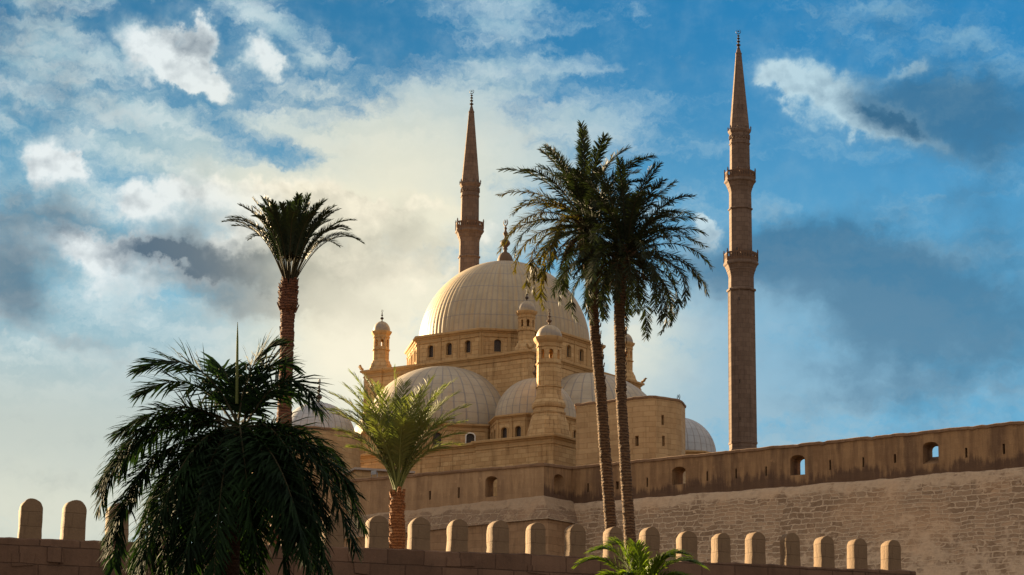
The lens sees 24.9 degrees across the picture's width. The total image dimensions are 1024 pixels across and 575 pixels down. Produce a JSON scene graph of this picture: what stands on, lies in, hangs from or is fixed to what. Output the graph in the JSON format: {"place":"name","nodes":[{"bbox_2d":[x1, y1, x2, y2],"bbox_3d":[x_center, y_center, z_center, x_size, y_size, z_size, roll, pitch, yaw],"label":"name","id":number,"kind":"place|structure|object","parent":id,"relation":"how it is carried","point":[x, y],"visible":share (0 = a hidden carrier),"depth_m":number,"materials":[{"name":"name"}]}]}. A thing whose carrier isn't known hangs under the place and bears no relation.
{"place":"outdoors","nodes":[
{"label":"outdoors","id":0,"kind":"place"},
{"bbox_2d":[262,426,361,544],"bbox_3d":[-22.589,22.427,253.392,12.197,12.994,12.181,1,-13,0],"label":"round tower","id":1,"kind":"structure","parent":0,"point":[352,456],"depth_m":250.34,"materials":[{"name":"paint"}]},
{"bbox_2d":[343,467,414,478],"bbox_3d":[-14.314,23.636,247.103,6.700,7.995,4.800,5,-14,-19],"label":"building","id":2,"kind":"structure","parent":0,"point":[358,472],"depth_m":245.47,"materials":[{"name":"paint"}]},
{"bbox_2d":[0,0,1023,541],"label":"sky","id":3,"kind":"structure","parent":0,"point":[887,136],"materials":[{"name":"blue"}]},
{"bbox_2d":[575,395,685,483],"bbox_3d":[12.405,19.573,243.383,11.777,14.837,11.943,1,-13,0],"label":"stone tower","id":4,"kind":"structure","parent":0,"point":[656,425],"depth_m":240.02,"materials":[{"name":"stone"}]},
{"bbox_3d":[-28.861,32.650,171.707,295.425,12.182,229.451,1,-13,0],"label":"terrain","id":5,"kind":"structure","parent":0,"visible":0},
{"bbox_2d":[221,191,363,543],"bbox_3d":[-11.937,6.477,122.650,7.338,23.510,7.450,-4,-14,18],"label":"date palm","id":6,"kind":"object","parent":5,"relation":"on","point":[290,229],"visible":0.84,"depth_m":123.69,"materials":[{"name":"green plant"}]},
{"bbox_2d":[324,363,472,548],"bbox_3d":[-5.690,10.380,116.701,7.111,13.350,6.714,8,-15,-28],"label":"date palm","id":7,"kind":"object","parent":5,"relation":"on","point":[397,438],"visible":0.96,"depth_m":116.40,"materials":[{"name":"green plant"}]},
{"bbox_2d":[313,463,577,555],"bbox_3d":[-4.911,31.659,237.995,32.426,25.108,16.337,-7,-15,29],"label":"bastion","id":8,"kind":"object","parent":5,"relation":"on","point":[524,498],"visible":0.48,"depth_m":232.32,"materials":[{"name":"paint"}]},
{"bbox_2d":[371,470,377,476],"bbox_3d":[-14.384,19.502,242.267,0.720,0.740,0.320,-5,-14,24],"label":"floodlight","id":9,"kind":"object","parent":8,"relation":"on","point":[374,472],"visible":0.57,"depth_m":242.17,"materials":[{"name":"grey metal"}]},
{"bbox_2d":[496,120,675,529],"bbox_3d":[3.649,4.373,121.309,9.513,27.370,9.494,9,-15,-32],"label":"date palm","id":10,"kind":"object","parent":5,"relation":"on","point":[572,184],"visible":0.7,"depth_m":121.54,"materials":[{"name":"green plant"}]},
{"bbox_2d":[534,156,713,557],"bbox_3d":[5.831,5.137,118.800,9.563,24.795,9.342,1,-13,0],"label":"date palm","id":11,"kind":"object","parent":5,"relation":"on","point":[635,238],"visible":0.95,"depth_m":119.31,"materials":[{"name":"green plant"}]},
{"bbox_3d":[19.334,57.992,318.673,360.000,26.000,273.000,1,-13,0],"label":"citadel hill","id":12,"kind":"structure","parent":0,"visible":0},
{"bbox_2d":[455,90,483,272],"bbox_3d":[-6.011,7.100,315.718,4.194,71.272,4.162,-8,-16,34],"label":"minaret","id":13,"kind":"object","parent":12,"relation":"on","point":[469,230],"visible":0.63,"depth_m":318.98,"materials":[{"name":"stone"}]},
{"bbox_2d":[243,220,715,495],"bbox_3d":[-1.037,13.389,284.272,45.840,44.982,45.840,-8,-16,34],"label":"mosque","id":14,"kind":"structure","parent":12,"relation":"on","point":[504,349],"depth_m":270.73,"materials":[{"name":"stone"}]},
{"bbox_2d":[427,344,433,358],"bbox_3d":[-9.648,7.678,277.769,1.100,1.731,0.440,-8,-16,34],"label":"window","id":15,"kind":"structure","parent":14,"relation":"in","point":[431,350],"depth_m":277.87,"materials":[{"name":"glass"}]},
{"bbox_2d":[432,431,442,445],"bbox_3d":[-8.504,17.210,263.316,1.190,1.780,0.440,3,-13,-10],"label":"window","id":16,"kind":"structure","parent":14,"relation":"in","point":[437,434],"depth_m":263.40,"materials":[{"name":"glass"}]},
{"bbox_2d":[445,342,452,356],"bbox_3d":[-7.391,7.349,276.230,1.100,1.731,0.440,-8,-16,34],"label":"window","id":17,"kind":"structure","parent":14,"relation":"in","point":[450,347],"depth_m":276.32,"materials":[{"name":"glass"}]},
{"bbox_2d":[464,339,471,353],"bbox_3d":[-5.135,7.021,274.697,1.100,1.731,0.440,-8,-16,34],"label":"window","id":18,"kind":"structure","parent":14,"relation":"in","point":[469,344],"depth_m":274.77,"materials":[{"name":"glass"}]},
{"bbox_2d":[465,432,475,442],"bbox_3d":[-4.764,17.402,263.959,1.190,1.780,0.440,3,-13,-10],"label":"window","id":19,"kind":"structure","parent":14,"relation":"in","point":[469,437],"depth_m":264.11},
{"bbox_2d":[493,338,501,352],"bbox_3d":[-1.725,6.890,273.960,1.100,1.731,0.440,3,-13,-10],"label":"window","id":20,"kind":"structure","parent":14,"relation":"in","point":[497,345],"depth_m":274.03,"materials":[{"name":"glass"}]},
{"bbox_2d":[500,426,507,437],"bbox_3d":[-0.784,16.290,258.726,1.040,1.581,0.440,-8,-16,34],"label":"window","id":21,"kind":"structure","parent":14,"relation":"in","point":[505,431],"depth_m":258.88,"materials":[{"name":"glass"}]},
{"bbox_2d":[514,425,521,436],"bbox_3d":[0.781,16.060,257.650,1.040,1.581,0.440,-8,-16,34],"label":"window","id":22,"kind":"structure","parent":14,"relation":"in","point":[519,430],"depth_m":257.81,"materials":[{"name":"glass"}]},
{"bbox_2d":[566,344,571,358],"bbox_3d":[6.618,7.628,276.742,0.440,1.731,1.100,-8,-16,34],"label":"window","id":23,"kind":"structure","parent":14,"relation":"in","point":[567,344],"depth_m":276.92,"materials":[{"name":"glass"}]},
{"bbox_2d":[579,348,583,362],"bbox_3d":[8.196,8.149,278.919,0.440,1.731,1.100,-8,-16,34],"label":"window","id":24,"kind":"structure","parent":14,"relation":"in","point":[579,348],"depth_m":279.03,"materials":[{"name":"glass"}]},
{"bbox_2d":[723,30,758,450],"bbox_3d":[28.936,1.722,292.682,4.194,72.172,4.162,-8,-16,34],"label":"minaret","id":25,"kind":"object","parent":12,"relation":"on","point":[741,263],"visible":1,"depth_m":291.99,"materials":[{"name":"stone"}]},
{"bbox_2d":[571,421,1023,574],"bbox_3d":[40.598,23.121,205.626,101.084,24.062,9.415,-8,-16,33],"label":"fortress wall","id":26,"kind":"structure","parent":12,"relation":"on","point":[956,507],"depth_m":214.85,"materials":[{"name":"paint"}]},
{"label":"ground","id":27,"kind":"structure","parent":0,"visible":0},
{"bbox_2d":[90,322,369,574],"bbox_3d":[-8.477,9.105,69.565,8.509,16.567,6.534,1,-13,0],"label":"palm tree","id":28,"kind":"object","parent":27,"relation":"on","point":[219,468],"visible":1,"depth_m":69.31,"materials":[{"name":"green plant"}]},
{"bbox_2d":[0,498,915,574],"bbox_3d":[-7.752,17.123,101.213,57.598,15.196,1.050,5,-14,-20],"label":"crenellated wall","id":29,"kind":"structure","parent":27,"relation":"on","point":[28,550],"depth_m":104.18,"materials":[{"name":"stone"}]},
{"bbox_2d":[571,536,707,574],"bbox_3d":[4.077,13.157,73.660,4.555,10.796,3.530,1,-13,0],"label":"feather palm","id":30,"kind":"object","parent":27,"relation":"on","point":[639,565],"visible":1,"depth_m":74.63,"materials":[{"name":"green plant"}]}
]}

